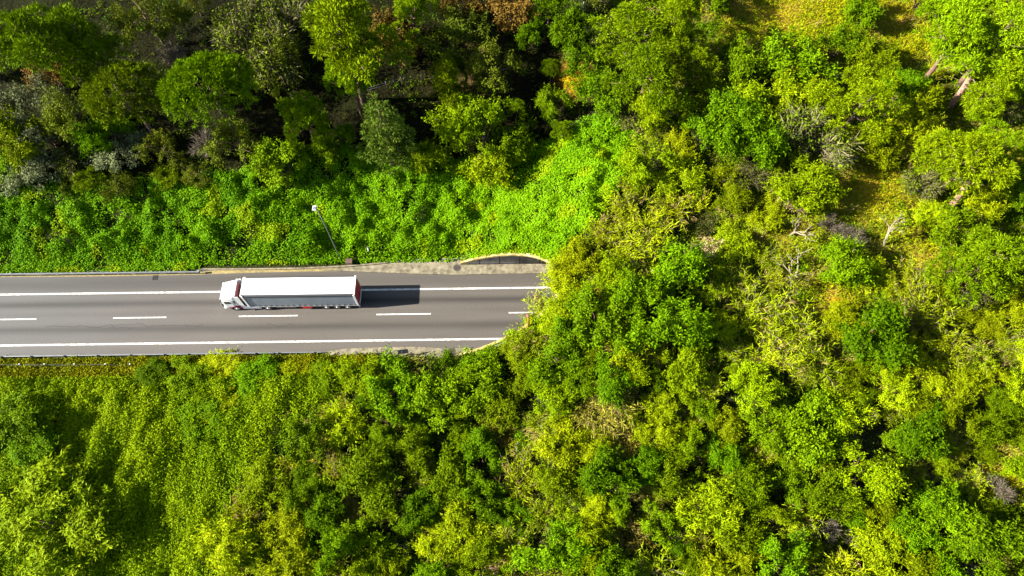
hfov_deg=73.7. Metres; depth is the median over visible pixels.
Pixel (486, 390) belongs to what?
leafy shrub
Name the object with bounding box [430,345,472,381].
leafy shrub
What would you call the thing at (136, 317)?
lane dash
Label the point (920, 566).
leafy shrub
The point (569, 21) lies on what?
leafy shrub
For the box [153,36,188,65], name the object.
dead shrub
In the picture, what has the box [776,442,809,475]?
leafy shrub
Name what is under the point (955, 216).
leafy shrub
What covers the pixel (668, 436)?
broom bush
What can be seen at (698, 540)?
reed clump
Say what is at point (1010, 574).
reed clump
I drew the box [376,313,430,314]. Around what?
lane dash
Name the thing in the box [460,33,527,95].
olive tree
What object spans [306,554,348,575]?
dry reed clump
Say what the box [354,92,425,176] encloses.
conical pine
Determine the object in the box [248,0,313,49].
half bare shrub
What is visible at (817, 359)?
reed clump
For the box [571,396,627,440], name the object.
dry reed clump
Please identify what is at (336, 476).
reed clump
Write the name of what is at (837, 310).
broom bush
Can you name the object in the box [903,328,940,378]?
broom bush
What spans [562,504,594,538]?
leafy shrub
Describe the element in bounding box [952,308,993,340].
broom bush
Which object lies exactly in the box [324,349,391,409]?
leafy shrub
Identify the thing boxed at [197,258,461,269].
gutter
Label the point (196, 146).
dead shrub
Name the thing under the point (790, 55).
leafy shrub
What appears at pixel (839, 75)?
half bare shrub
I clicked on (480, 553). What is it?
leafy tree
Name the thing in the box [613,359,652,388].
leafy shrub
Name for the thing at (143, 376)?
leafy shrub
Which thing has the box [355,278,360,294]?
rear door
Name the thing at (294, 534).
broom bush
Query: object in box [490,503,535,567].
leafy shrub
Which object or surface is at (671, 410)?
broom bush
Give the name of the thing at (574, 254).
broom bush
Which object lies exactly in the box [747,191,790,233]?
broom bush
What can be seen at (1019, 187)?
leafy shrub
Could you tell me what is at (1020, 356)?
broom bush
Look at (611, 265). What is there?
leafy shrub
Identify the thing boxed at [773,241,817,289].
bare tree
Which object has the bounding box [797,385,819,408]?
leafy shrub
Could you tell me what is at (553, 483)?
leafy shrub
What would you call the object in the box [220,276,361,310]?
lorry
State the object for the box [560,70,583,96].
flowering broom
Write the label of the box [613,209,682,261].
reed clump
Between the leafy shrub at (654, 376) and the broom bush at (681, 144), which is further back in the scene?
the broom bush at (681, 144)
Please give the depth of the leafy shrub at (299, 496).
71.61 m
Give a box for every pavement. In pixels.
[322,260,549,274]
[323,347,475,356]
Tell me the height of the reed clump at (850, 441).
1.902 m
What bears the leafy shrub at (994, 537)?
on the ground at (268, 118)
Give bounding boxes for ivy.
[0,112,641,273]
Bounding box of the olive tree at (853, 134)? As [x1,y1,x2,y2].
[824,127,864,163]
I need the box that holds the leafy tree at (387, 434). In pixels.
[366,406,412,447]
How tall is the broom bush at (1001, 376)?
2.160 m
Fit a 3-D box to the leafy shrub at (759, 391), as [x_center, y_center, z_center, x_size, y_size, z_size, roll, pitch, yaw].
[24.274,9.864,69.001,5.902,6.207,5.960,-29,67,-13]
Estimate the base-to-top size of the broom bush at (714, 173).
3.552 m
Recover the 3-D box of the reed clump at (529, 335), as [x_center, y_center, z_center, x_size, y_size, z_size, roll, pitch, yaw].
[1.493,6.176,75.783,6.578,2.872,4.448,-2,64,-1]
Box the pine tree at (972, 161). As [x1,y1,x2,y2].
[908,128,1020,196]
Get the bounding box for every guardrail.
[0,270,199,275]
[0,351,321,358]
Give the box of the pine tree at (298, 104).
[274,90,336,149]
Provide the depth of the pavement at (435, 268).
86.73 m
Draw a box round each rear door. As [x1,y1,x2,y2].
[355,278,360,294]
[355,286,359,302]
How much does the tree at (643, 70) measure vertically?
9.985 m
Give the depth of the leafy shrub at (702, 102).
82.21 m
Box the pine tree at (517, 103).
[505,97,528,119]
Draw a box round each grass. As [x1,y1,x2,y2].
[0,235,523,575]
[497,0,1023,575]
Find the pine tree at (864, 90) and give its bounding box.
[805,61,911,145]
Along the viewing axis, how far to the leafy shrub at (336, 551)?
68.77 m
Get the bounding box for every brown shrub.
[20,54,73,92]
[362,2,431,70]
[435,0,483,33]
[479,0,540,34]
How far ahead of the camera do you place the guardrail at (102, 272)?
85.88 m
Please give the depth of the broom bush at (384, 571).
69.19 m
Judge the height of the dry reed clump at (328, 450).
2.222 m
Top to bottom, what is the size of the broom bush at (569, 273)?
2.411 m
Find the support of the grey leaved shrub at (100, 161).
on the ground at (268, 118)
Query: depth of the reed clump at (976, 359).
69.71 m
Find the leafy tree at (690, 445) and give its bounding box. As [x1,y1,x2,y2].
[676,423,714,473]
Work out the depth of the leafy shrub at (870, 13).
86.47 m
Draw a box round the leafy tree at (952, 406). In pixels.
[936,392,981,439]
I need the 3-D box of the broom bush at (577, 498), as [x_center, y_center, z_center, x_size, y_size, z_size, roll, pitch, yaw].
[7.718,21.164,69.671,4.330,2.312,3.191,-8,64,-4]
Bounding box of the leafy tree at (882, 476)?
[816,435,911,506]
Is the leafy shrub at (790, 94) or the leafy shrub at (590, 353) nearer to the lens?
the leafy shrub at (590, 353)
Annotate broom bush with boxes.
[190,515,268,575]
[193,385,241,427]
[195,347,241,390]
[232,450,292,514]
[251,543,325,575]
[252,501,319,555]
[273,356,310,390]
[319,394,370,451]
[368,560,403,575]
[385,554,409,575]
[409,513,454,563]
[433,490,501,561]
[450,407,480,429]
[505,337,545,380]
[523,411,586,474]
[534,257,587,298]
[537,305,563,338]
[543,280,596,328]
[548,233,602,274]
[554,254,583,280]
[557,279,577,301]
[569,489,599,509]
[574,423,615,465]
[577,493,615,529]
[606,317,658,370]
[628,410,680,455]
[639,386,685,424]
[651,154,707,199]
[656,442,680,460]
[657,124,702,168]
[670,413,704,446]
[671,471,747,546]
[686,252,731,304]
[691,534,768,575]
[699,404,748,448]
[705,163,741,192]
[706,307,741,343]
[707,220,760,272]
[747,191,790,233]
[756,154,787,176]
[806,383,883,439]
[812,297,875,341]
[837,119,904,172]
[845,517,914,575]
[856,355,902,393]
[858,251,899,298]
[876,362,918,412]
[879,89,950,153]
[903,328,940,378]
[911,196,948,228]
[913,354,953,398]
[924,270,962,306]
[945,362,983,412]
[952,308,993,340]
[953,59,980,83]
[954,180,1011,226]
[975,318,1008,341]
[975,364,1011,391]
[984,291,1023,332]
[1001,366,1023,419]
[1004,275,1023,308]
[1011,333,1023,375]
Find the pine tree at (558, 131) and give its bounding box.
[550,120,573,140]
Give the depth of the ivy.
86.47 m
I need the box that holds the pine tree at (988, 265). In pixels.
[923,224,1023,307]
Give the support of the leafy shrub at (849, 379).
on the ground at (268, 118)
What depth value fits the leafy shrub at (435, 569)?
68.70 m
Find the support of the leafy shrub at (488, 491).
on the ground at (268, 118)
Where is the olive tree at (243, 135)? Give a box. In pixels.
[197,112,272,170]
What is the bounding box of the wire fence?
[6,363,131,365]
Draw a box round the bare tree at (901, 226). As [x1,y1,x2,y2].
[874,206,912,245]
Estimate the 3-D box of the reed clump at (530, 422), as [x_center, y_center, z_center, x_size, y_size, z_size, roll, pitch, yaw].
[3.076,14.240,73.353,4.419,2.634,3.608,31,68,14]
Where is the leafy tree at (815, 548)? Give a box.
[801,530,824,566]
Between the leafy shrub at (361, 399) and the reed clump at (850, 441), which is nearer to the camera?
the reed clump at (850, 441)
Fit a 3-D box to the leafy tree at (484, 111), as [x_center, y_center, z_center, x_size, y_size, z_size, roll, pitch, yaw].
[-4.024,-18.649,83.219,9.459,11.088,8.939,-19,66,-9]
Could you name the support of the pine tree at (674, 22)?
on the ground at (268, 118)
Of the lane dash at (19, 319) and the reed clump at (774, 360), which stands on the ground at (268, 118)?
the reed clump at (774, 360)
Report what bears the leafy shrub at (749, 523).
on the ground at (268, 118)
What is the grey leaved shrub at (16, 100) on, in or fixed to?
on the ground at (268, 118)
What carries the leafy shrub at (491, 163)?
on the ground at (268, 118)
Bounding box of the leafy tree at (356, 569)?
[324,556,366,575]
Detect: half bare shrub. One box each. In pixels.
[49,141,93,183]
[207,0,261,49]
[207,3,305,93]
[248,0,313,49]
[581,0,614,13]
[606,99,644,133]
[691,131,707,152]
[692,211,721,236]
[718,158,771,194]
[740,425,751,439]
[768,99,864,177]
[825,71,843,86]
[900,167,946,202]
[940,255,1002,310]
[989,94,1023,122]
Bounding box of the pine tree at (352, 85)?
[323,57,375,115]
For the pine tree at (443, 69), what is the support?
on the ground at (268, 118)
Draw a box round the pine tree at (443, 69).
[428,54,475,109]
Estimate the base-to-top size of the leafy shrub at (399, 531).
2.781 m
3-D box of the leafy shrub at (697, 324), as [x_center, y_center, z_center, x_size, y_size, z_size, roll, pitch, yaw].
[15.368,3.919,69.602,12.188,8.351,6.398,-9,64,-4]
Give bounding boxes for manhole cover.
[453,264,460,270]
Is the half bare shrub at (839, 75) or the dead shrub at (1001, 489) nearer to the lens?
the dead shrub at (1001, 489)
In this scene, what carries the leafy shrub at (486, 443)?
on the ground at (268, 118)
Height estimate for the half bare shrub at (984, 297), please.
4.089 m
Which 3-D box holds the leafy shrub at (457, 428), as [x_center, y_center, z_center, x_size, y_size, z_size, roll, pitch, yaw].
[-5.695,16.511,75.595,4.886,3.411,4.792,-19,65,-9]
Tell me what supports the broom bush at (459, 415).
on the ground at (268, 118)
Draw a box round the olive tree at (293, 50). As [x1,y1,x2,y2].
[240,29,308,100]
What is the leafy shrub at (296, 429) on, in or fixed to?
on the ground at (268, 118)
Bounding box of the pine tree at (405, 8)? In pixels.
[390,0,438,46]
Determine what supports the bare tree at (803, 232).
on the ground at (268, 118)
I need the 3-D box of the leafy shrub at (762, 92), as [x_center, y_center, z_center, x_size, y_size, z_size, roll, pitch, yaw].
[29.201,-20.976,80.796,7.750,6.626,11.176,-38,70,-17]
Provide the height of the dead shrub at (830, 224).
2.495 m
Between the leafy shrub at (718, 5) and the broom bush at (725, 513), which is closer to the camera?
the broom bush at (725, 513)
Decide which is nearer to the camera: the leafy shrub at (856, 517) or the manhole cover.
the leafy shrub at (856, 517)
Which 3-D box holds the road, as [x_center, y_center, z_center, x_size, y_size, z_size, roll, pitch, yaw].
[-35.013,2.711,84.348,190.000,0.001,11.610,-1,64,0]
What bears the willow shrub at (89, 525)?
on the ground at (268, 118)
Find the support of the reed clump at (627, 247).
on the ground at (268, 118)
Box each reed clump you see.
[212,551,257,575]
[218,485,264,535]
[266,454,305,487]
[304,387,354,430]
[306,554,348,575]
[308,425,347,464]
[314,445,357,490]
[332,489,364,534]
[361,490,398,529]
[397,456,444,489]
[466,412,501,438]
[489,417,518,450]
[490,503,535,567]
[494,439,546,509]
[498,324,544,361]
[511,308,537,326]
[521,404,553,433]
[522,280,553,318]
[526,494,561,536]
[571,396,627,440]
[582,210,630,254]
[590,366,645,432]
[591,39,621,71]
[600,415,649,464]
[605,513,657,560]
[607,182,641,233]
[609,225,669,274]
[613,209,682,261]
[614,172,658,204]
[629,481,677,517]
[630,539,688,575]
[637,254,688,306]
[639,187,697,230]
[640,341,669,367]
[642,122,670,150]
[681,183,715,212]
[681,520,717,559]
[694,364,732,406]
[703,252,767,312]
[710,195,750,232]
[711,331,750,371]
[727,279,814,349]
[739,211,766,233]
[744,324,823,373]
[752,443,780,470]
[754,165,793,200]
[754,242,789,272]
[758,264,789,294]
[761,296,829,357]
[772,330,850,395]
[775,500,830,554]
[785,365,819,391]
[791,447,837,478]
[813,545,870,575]
[835,430,862,451]
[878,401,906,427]
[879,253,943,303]
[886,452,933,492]
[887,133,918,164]
[894,268,972,347]
[922,324,982,368]
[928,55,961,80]
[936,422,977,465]
[939,303,968,326]
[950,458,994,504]
[954,335,1001,379]
[967,494,986,513]
[987,320,1023,356]
[987,560,1013,575]
[990,438,1022,477]
[998,348,1020,367]
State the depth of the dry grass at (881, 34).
88.07 m
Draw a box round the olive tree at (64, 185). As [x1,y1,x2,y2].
[56,172,82,196]
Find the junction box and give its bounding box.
[345,258,352,264]
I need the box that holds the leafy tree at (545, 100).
[531,83,574,126]
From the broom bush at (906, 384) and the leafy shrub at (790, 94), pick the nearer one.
the broom bush at (906, 384)
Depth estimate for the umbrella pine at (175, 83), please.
76.19 m
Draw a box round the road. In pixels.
[0,269,557,356]
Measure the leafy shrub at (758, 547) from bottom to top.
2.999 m
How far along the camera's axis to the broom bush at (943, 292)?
72.17 m
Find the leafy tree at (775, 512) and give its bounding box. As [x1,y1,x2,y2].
[745,498,799,541]
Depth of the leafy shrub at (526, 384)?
73.98 m
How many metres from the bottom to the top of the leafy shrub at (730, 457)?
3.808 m
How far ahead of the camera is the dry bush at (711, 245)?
75.46 m
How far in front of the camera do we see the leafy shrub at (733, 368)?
70.71 m
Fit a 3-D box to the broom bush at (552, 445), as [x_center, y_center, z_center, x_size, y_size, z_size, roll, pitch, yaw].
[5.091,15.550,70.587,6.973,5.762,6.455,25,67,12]
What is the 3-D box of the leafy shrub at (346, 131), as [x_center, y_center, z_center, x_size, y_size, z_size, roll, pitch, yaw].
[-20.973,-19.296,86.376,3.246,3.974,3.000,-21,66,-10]
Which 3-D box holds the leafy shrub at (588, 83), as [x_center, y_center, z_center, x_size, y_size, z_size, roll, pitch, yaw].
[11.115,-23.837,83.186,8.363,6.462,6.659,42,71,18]
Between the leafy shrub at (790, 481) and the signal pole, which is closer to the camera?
the leafy shrub at (790, 481)
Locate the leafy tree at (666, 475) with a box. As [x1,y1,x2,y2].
[649,441,705,514]
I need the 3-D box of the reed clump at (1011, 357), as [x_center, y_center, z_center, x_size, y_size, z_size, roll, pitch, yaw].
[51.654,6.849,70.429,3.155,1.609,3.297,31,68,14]
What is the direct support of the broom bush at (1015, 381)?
on the ground at (268, 118)
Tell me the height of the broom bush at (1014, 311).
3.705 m
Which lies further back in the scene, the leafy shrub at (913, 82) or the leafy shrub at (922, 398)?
the leafy shrub at (913, 82)
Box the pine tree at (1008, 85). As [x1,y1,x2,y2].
[960,57,1023,116]
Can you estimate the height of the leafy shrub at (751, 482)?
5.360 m
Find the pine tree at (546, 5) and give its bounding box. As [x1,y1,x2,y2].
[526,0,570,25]
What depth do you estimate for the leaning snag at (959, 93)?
81.89 m
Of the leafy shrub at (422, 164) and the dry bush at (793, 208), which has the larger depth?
the leafy shrub at (422, 164)
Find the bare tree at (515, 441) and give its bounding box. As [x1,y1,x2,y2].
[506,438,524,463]
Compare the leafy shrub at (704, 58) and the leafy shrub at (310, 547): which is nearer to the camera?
the leafy shrub at (310, 547)
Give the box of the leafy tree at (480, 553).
[463,530,512,575]
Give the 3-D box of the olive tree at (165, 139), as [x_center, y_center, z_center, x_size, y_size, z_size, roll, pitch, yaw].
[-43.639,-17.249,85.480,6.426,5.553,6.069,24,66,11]
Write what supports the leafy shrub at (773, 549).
on the ground at (268, 118)
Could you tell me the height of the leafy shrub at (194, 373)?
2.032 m
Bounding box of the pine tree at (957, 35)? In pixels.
[912,0,1000,82]
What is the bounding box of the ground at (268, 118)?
[0,0,1023,575]
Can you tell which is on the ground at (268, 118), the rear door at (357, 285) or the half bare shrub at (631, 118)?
the half bare shrub at (631, 118)
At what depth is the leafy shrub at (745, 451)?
69.39 m
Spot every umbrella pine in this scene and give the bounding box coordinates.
[77,59,166,142]
[153,48,261,145]
[540,58,561,84]
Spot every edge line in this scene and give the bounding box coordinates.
[0,287,548,294]
[0,338,500,345]
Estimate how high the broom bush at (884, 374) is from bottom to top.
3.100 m
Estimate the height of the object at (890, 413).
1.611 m
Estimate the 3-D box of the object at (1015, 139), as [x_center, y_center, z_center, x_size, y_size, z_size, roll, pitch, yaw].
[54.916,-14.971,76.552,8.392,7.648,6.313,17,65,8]
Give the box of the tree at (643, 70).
[599,41,688,113]
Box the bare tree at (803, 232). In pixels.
[784,208,822,252]
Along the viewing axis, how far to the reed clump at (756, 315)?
71.14 m
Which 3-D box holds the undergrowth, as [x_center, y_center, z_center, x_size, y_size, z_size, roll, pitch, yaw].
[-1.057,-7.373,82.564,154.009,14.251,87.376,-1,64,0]
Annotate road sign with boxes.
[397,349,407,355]
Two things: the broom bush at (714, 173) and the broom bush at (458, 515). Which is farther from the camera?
the broom bush at (714, 173)
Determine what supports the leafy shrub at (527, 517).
on the ground at (268, 118)
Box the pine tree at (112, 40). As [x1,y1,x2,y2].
[51,20,131,91]
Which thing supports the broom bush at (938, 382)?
on the ground at (268, 118)
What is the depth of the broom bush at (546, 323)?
75.07 m
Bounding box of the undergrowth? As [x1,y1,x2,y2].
[0,0,1023,575]
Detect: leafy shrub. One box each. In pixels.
[0,103,48,173]
[0,150,30,184]
[0,380,60,448]
[1,417,62,473]
[66,114,138,159]
[131,356,173,390]
[148,163,185,193]
[165,354,215,398]
[171,395,227,447]
[229,351,281,400]
[241,541,277,574]
[245,132,313,191]
[278,481,317,522]
[279,406,329,464]
[288,460,322,491]
[293,536,316,556]
[303,353,361,403]
[304,489,347,540]
[305,474,333,503]
[310,133,341,170]
[312,524,358,575]
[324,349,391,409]
[327,435,403,526]
[333,121,356,147]
[335,516,384,557]
[348,533,403,575]
[354,394,380,414]
[360,343,432,427]
[389,420,435,479]
[390,398,433,439]
[390,512,417,537]
[397,484,441,536]
[402,136,452,176]
[405,366,469,433]
[410,553,449,575]
[423,442,477,507]
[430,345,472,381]
[438,417,477,451]
[444,349,509,422]
[445,550,481,575]
[456,422,508,477]
[458,140,530,191]
[459,466,508,516]
[460,343,503,383]
[473,490,518,535]
[476,372,530,436]
[490,116,538,165]
[497,334,528,362]
[503,496,542,542]
[503,512,596,575]
[514,16,546,50]
[520,327,594,387]
[522,371,543,391]
[530,376,581,423]
[530,456,589,520]
[544,290,605,362]
[546,1,598,59]
[559,37,612,79]
[559,568,587,575]
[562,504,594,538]
[563,60,632,118]
[563,362,597,403]
[564,514,619,575]
[569,278,629,359]
[574,440,643,507]
[575,339,604,373]
[589,539,646,575]
[590,351,638,410]
[591,246,647,312]
[605,265,672,332]
[605,284,716,355]
[607,495,631,529]
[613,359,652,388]
[618,399,648,428]
[619,441,669,494]
[636,498,684,548]
[646,234,713,298]
[646,364,670,393]
[659,340,717,399]
[663,45,723,88]
[667,538,694,565]
[669,543,707,575]
[674,389,703,413]
[675,108,695,132]
[680,70,726,112]
[682,85,766,161]
[685,281,716,313]
[689,394,717,423]
[699,0,731,24]
[702,431,747,475]
[711,508,769,559]
[712,181,754,217]
[716,27,773,98]
[720,353,792,416]
[721,454,784,520]
[725,76,789,141]
[725,361,748,382]
[728,113,794,172]
[735,437,756,467]
[738,394,813,459]
[750,530,771,558]
[751,18,842,91]
[753,527,811,575]
[757,66,775,85]
[760,150,851,222]
[761,62,835,113]
[772,93,792,122]
[774,467,816,511]
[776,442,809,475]
[777,384,856,478]
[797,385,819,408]
[798,460,866,525]
[807,16,869,61]
[812,233,878,292]
[831,353,874,397]
[833,292,919,381]
[841,0,887,28]
[842,25,902,80]
[843,508,872,533]
[850,564,884,575]
[851,387,880,407]
[859,485,899,525]
[878,67,933,103]
[878,427,911,460]
[882,494,918,541]
[884,397,954,466]
[893,542,945,575]
[898,0,948,16]
[899,377,939,419]
[899,513,947,555]
[900,79,953,115]
[906,476,981,551]
[920,449,959,480]
[920,543,945,561]
[924,550,970,575]
[925,192,998,269]
[938,476,966,502]
[940,530,953,554]
[945,500,1023,575]
[958,406,1011,450]
[962,93,1003,124]
[966,490,1016,522]
[967,437,1001,468]
[979,383,1023,424]
[996,178,1023,211]
[997,507,1023,523]
[999,448,1023,485]
[1002,515,1023,567]
[1004,410,1023,449]
[1005,82,1023,113]
[1010,564,1023,575]
[1012,164,1023,179]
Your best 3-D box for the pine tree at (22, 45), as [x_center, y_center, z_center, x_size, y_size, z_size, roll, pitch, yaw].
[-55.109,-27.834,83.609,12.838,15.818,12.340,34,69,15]
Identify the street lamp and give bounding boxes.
[312,205,341,259]
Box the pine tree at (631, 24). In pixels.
[587,0,680,71]
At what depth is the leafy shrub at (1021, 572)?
65.09 m
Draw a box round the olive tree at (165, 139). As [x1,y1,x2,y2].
[131,127,187,169]
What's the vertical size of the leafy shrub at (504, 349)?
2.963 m
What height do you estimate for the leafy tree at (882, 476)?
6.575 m
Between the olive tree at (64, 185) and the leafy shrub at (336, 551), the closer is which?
the leafy shrub at (336, 551)
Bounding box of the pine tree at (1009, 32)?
[955,0,1023,100]
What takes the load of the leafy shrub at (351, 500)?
on the ground at (268, 118)
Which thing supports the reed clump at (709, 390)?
on the ground at (268, 118)
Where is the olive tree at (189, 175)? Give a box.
[180,163,216,187]
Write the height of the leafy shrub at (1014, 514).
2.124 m
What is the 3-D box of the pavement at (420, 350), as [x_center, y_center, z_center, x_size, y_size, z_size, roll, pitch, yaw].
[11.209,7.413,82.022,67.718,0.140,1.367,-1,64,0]
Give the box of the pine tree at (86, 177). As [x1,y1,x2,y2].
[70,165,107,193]
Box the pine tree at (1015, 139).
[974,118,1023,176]
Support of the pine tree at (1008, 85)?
on the ground at (268, 118)
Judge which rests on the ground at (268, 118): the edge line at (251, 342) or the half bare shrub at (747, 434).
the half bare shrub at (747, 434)
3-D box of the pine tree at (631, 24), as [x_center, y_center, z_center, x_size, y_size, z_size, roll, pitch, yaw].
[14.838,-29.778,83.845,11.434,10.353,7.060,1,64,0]
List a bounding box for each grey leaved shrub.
[0,67,91,136]
[0,141,68,198]
[10,105,72,156]
[81,126,158,172]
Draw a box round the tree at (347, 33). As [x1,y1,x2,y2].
[298,0,414,105]
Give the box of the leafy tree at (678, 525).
[669,511,696,542]
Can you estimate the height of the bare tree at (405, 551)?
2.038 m
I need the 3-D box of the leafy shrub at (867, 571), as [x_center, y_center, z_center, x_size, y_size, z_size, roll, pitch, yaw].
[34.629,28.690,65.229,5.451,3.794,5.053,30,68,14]
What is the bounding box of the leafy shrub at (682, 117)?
[675,108,695,132]
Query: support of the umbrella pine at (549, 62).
on the ground at (268, 118)
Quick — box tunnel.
[458,253,560,355]
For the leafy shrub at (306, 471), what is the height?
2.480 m
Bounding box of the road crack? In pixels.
[45,323,202,327]
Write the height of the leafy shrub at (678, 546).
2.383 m
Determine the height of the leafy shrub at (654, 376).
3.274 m
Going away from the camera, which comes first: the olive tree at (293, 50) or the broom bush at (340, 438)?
the broom bush at (340, 438)
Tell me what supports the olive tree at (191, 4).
on the ground at (268, 118)
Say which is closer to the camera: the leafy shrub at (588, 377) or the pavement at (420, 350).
the leafy shrub at (588, 377)
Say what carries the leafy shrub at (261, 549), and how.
on the ground at (268, 118)
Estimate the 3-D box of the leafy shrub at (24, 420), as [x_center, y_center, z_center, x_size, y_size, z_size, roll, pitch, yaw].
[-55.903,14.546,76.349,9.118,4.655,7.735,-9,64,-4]
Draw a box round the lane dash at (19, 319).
[0,318,35,319]
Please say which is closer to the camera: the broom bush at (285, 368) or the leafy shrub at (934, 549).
the leafy shrub at (934, 549)
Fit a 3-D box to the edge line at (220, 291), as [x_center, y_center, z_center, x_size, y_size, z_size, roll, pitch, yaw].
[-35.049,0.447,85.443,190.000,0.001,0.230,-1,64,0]
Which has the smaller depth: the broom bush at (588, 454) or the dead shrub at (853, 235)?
the broom bush at (588, 454)
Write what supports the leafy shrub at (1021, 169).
on the ground at (268, 118)
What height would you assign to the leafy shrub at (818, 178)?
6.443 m
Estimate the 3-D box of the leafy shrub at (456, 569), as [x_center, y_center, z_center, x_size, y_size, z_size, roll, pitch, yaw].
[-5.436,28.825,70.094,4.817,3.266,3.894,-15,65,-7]
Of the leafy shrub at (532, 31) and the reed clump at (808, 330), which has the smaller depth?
the reed clump at (808, 330)
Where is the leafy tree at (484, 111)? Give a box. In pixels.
[444,88,518,175]
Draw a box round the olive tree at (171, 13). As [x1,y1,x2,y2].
[108,0,198,44]
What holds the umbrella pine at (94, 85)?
on the ground at (268, 118)
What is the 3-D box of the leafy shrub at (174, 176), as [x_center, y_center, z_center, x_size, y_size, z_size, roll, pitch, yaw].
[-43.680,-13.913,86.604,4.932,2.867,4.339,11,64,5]
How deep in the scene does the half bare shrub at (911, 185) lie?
77.49 m
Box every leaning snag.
[946,70,974,110]
[949,178,985,206]
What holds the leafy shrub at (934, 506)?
on the ground at (268, 118)
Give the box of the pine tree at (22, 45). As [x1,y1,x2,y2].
[0,1,107,99]
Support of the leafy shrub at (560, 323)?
on the ground at (268, 118)
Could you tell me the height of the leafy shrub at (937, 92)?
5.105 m
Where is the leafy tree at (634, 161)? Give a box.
[613,135,683,193]
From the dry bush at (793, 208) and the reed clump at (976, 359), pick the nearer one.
the reed clump at (976, 359)
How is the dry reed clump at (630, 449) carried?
on the ground at (268, 118)
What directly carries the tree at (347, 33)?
on the ground at (268, 118)
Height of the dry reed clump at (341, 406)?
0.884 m
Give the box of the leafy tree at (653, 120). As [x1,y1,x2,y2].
[624,80,698,137]
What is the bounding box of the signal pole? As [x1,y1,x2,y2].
[526,314,529,328]
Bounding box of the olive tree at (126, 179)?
[95,165,142,205]
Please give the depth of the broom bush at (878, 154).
78.78 m
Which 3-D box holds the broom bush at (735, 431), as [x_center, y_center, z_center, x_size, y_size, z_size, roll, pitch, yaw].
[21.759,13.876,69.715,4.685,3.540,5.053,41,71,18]
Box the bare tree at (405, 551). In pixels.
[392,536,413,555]
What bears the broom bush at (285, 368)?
on the ground at (268, 118)
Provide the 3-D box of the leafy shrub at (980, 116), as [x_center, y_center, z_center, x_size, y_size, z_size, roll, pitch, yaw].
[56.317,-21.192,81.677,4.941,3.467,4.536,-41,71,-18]
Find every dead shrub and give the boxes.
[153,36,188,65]
[186,126,226,163]
[811,516,844,543]
[815,211,846,234]
[837,223,868,250]
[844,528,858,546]
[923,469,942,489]
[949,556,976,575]
[984,475,1016,503]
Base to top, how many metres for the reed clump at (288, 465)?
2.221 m
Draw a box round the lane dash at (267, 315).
[239,315,296,316]
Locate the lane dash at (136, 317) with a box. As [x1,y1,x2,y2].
[113,317,165,318]
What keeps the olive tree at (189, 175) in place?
on the ground at (268, 118)
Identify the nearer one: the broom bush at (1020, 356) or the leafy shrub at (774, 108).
the broom bush at (1020, 356)
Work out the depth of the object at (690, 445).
68.25 m
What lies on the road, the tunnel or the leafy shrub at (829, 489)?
the tunnel
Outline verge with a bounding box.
[0,267,344,276]
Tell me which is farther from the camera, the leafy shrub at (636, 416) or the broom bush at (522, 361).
the broom bush at (522, 361)
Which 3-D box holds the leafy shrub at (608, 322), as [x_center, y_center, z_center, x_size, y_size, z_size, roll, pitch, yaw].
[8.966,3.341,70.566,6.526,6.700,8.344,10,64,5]
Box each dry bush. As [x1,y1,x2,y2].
[688,235,725,262]
[774,193,805,220]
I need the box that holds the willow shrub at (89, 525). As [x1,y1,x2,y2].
[0,444,131,575]
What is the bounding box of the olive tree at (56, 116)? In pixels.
[33,81,107,143]
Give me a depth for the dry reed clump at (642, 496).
69.53 m
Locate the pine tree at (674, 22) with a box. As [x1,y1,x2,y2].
[651,0,709,63]
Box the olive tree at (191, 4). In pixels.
[179,0,211,21]
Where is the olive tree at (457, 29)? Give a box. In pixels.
[418,0,491,79]
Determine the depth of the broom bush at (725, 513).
66.65 m
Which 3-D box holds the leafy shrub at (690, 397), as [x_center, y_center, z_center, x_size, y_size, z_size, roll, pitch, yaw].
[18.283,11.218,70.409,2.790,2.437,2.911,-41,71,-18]
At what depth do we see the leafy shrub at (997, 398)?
68.53 m
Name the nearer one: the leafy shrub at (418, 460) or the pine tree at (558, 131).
the leafy shrub at (418, 460)
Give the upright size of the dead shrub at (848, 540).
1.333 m
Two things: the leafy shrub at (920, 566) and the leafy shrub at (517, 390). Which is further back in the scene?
the leafy shrub at (517, 390)
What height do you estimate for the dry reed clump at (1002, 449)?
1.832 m
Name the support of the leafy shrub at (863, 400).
on the ground at (268, 118)
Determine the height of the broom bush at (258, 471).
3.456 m
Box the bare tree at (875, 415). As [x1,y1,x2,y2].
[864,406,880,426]
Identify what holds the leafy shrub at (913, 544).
on the ground at (268, 118)
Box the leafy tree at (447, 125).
[421,90,480,147]
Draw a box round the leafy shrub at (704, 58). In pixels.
[663,45,723,88]
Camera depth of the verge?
86.56 m
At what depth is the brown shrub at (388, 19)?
88.82 m
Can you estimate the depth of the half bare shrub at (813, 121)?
78.17 m
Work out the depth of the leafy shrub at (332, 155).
85.10 m
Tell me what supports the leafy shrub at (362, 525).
on the ground at (268, 118)

